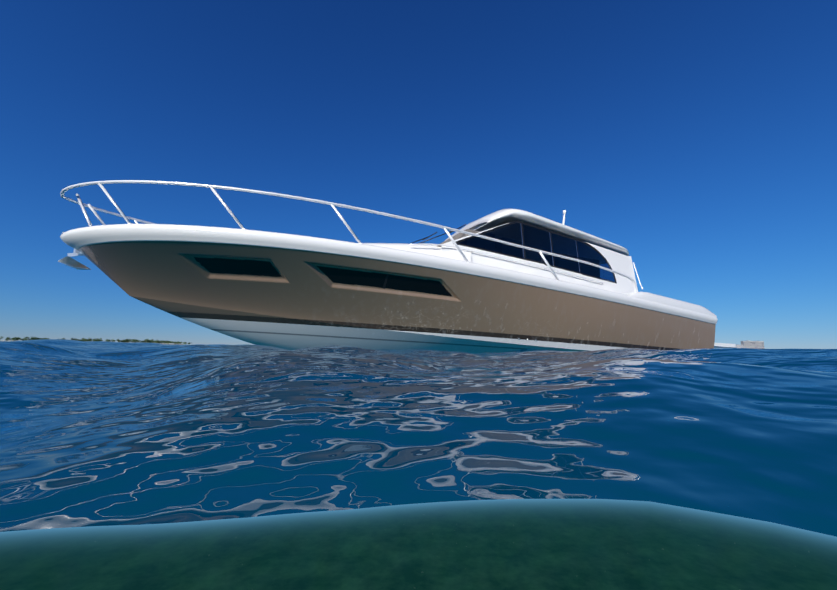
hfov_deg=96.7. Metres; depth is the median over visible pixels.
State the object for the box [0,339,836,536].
sea water
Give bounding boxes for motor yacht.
[58,180,735,352]
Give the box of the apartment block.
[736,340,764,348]
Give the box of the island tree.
[0,336,189,343]
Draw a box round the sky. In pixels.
[0,0,836,348]
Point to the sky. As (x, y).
(697, 139)
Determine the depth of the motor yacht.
6.51 m

